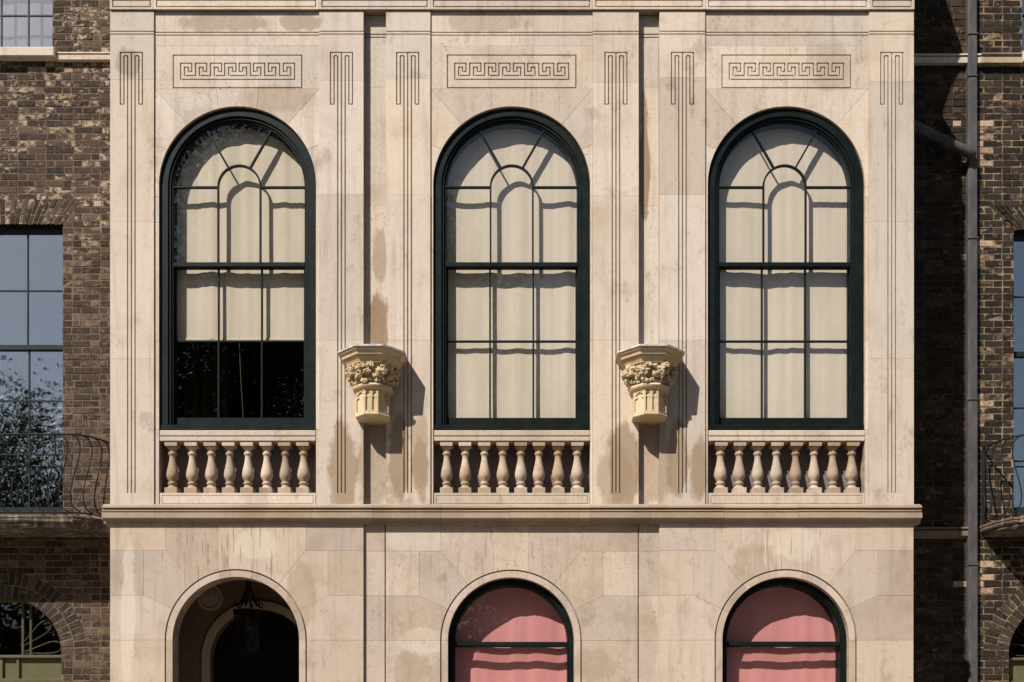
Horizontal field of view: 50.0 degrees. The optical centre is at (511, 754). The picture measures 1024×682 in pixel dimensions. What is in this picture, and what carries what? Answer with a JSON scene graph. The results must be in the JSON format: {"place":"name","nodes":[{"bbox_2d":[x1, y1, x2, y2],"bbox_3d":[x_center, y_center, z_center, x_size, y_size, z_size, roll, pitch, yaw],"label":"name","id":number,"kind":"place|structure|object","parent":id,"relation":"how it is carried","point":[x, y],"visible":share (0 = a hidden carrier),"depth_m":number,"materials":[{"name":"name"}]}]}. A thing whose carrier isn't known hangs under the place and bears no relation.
{"place":"outdoors","nodes":[
{"label":"outdoors","id":0,"kind":"place"},
{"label":"pavement","id":1,"kind":"structure","parent":0,"visible":0},
{"bbox_2d":[0,0,110,681],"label":"brick house","id":2,"kind":"structure","parent":1,"relation":"on","point":[55,302],"depth_m":13.23,"materials":[{"name":"brown brick"}]},
{"bbox_2d":[0,0,52,46],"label":"roller blind","id":3,"kind":"object","parent":2,"relation":"attached to","point":[15,31],"visible":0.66,"depth_m":13.47,"materials":[{"name":"fabric"}]},
{"bbox_2d":[0,0,52,46],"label":"window","id":4,"kind":"structure","parent":2,"relation":"in","point":[1,15],"depth_m":13.33,"materials":[{"name":"white paint"}]},
{"bbox_2d":[0,227,62,513],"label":"window","id":5,"kind":"structure","parent":2,"relation":"in","point":[31,258],"depth_m":14.73,"materials":[{"name":"glass"}]},
{"bbox_2d":[0,433,109,516],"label":"balcony railing","id":6,"kind":"object","parent":2,"relation":"on","point":[59,434],"visible":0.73,"depth_m":12.64,"materials":[{"name":"black metal"}]},
{"bbox_2d":[102,0,921,681],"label":"stone house","id":7,"kind":"structure","parent":1,"relation":"on","point":[376,118],"depth_m":12.01,"materials":[{"name":"stone"}]},
{"bbox_2d":[184,343,228,417],"bbox_3d":[-3.578,-3.962,12.845,0.515,2.576,0.080,0,0,0],"label":"curtain","id":8,"kind":"object","parent":7,"relation":"hanging from","point":[200,380],"visible":0.34,"depth_m":12.84,"materials":[{"name":"brown fabric"}]},
{"bbox_2d":[197,585,223,610],"bbox_3d":[-3.614,-1.888,13.143,0.322,0.322,0.032,0,0,0],"label":"wall roundel","id":9,"kind":"object","parent":7,"relation":"attached to","point":[211,599],"depth_m":13.13,"materials":[{"name":"beige stone"}]},
{"bbox_2d":[160,430,315,503],"bbox_3d":[-3.006,-3.147,12.124,1.746,0.875,0.228,0,0,0],"label":"balustrade","id":10,"kind":"object","parent":7,"relation":"on","point":[239,466],"visible":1,"depth_m":12.05,"materials":[{"name":"stone"}]},
{"bbox_2d":[160,109,315,429],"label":"window","id":11,"kind":"structure","parent":7,"relation":"in","point":[265,364],"depth_m":12.08,"materials":[{"name":"green paint"}]},
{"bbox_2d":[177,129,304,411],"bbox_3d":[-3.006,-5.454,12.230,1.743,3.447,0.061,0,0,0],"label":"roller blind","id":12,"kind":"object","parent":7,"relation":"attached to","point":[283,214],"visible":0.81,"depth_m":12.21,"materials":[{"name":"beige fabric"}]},
{"bbox_2d":[233,580,263,655],"bbox_3d":[-3.049,-1.804,12.700,0.314,1.282,0.343,0,0,0],"label":"hanging lantern","id":13,"kind":"object","parent":7,"relation":"hanging from","point":[251,612],"visible":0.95,"depth_m":12.68,"materials":[{"name":"black paint"}]},
{"bbox_2d":[214,611,298,681],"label":"inner door","id":14,"kind":"structure","parent":7,"relation":"in","point":[279,662],"depth_m":13.32,"materials":[{"name":"black wood"}]},
{"bbox_2d":[282,383,303,417],"bbox_3d":[-2.397,-3.531,13.190,0.637,1.715,0.462,0,0,0],"label":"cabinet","id":15,"kind":"object","parent":7,"relation":"in","point":[293,400],"visible":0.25,"depth_m":12.98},
{"bbox_2d":[338,344,407,424],"bbox_3d":[-1.508,-3.989,11.846,0.728,0.707,0.574,0,0,0],"label":"carved bracket","id":16,"kind":"object","parent":7,"relation":"attached to","point":[372,373],"visible":1,"depth_m":11.74,"materials":[{"name":"stone"}]},
{"bbox_2d":[455,588,566,681],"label":"roller blind","id":17,"kind":"object","parent":7,"relation":"attached to","point":[510,615],"visible":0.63,"depth_m":12.32,"materials":[{"name":"pink fabric"}]},
{"bbox_2d":[449,579,572,681],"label":"window","id":18,"kind":"structure","parent":7,"relation":"in","point":[506,583],"depth_m":12.14,"materials":[{"name":"black paint"}]},
{"bbox_2d":[447,129,576,417],"bbox_3d":[-0.004,-5.374,12.230,1.743,3.608,0.062,0,0,0],"label":"roller blind","id":19,"kind":"object","parent":7,"relation":"attached to","point":[468,221],"visible":0.77,"depth_m":12.21,"materials":[{"name":"beige fabric"}]},
{"bbox_2d":[434,430,589,503],"bbox_3d":[-0.003,-3.147,12.124,1.746,0.875,0.228,0,0,0],"label":"balustrade","id":20,"kind":"object","parent":7,"relation":"on","point":[511,466],"visible":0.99,"depth_m":12.05,"materials":[{"name":"stone"}]},
{"bbox_2d":[434,109,589,429],"bbox_3d":[-0.003,-5.329,12.130,1.714,3.541,0.189,0,0,0],"label":"window","id":21,"kind":"structure","parent":7,"relation":"in","point":[541,125],"depth_m":12.07,"materials":[{"name":"green paint"}]},
{"bbox_2d":[615,344,684,424],"bbox_3d":[1.492,-3.989,11.846,0.728,0.707,0.574,0,0,0],"label":"carved bracket","id":22,"kind":"object","parent":7,"relation":"attached to","point":[649,372],"visible":1,"depth_m":11.74,"materials":[{"name":"stone"}]},
{"bbox_2d":[727,587,834,681],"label":"roller blind","id":23,"kind":"object","parent":7,"relation":"attached to","point":[778,614],"visible":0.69,"depth_m":12.29,"materials":[{"name":"pink fabric"}]},
{"bbox_2d":[719,129,846,417],"bbox_3d":[3.003,-5.374,12.230,1.750,3.608,0.061,0,0,0],"label":"roller blind","id":24,"kind":"object","parent":7,"relation":"attached to","point":[740,212],"visible":0.65,"depth_m":12.21,"materials":[{"name":"beige fabric"}]},
{"bbox_2d":[723,579,845,681],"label":"window","id":25,"kind":"structure","parent":7,"relation":"in","point":[830,608],"depth_m":12.10,"materials":[{"name":"black paint"}]},
{"bbox_2d":[708,109,863,429],"bbox_3d":[3.005,-5.329,12.130,1.714,3.541,0.189,0,0,0],"label":"window","id":26,"kind":"structure","parent":7,"relation":"in","point":[814,125],"depth_m":12.07,"materials":[{"name":"green paint"}]},
{"bbox_2d":[708,430,864,503],"bbox_3d":[3.005,-3.147,12.124,1.746,0.875,0.228,0,0,0],"label":"balustrade","id":27,"kind":"object","parent":7,"relation":"on","point":[783,466],"visible":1,"depth_m":12.04,"materials":[{"name":"stone"}]},
{"bbox_2d":[913,0,1023,681],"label":"brick house","id":28,"kind":"structure","parent":1,"relation":"on","point":[940,533],"depth_m":13.23,"materials":[{"name":"brown brick"}]},
{"bbox_2d":[965,0,978,681],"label":"downpipe","id":29,"kind":"object","parent":28,"relation":"attached to","point":[972,238],"visible":1,"depth_m":13.14,"materials":[{"name":"grey metal"}]},
{"bbox_2d":[914,119,975,160],"bbox_3d":[5.060,-7.385,13.107,0.984,0.551,0.150,0,0,0],"label":"waste pipe","id":30,"kind":"object","parent":29,"relation":"attached to","point":[950,143],"visible":0.88,"depth_m":13.05,"materials":[{"name":"grey metal"}]},
{"bbox_2d":[982,434,1023,524],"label":"balcony railing","id":31,"kind":"object","parent":28,"relation":"on","point":[984,521],"visible":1,"depth_m":12.98,"materials":[{"name":"black metal"}]},
{"bbox_2d":[1014,233,1023,512],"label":"window","id":32,"kind":"structure","parent":28,"relation":"in","point":[1018,237],"depth_m":14.73,"materials":[{"name":"blue paint"}]},
{"bbox_2d":[1022,0,1023,50],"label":"window","id":33,"kind":"structure","parent":28,"relation":"in","point":[1022,0],"depth_m":14.73,"materials":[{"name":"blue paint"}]}
]}

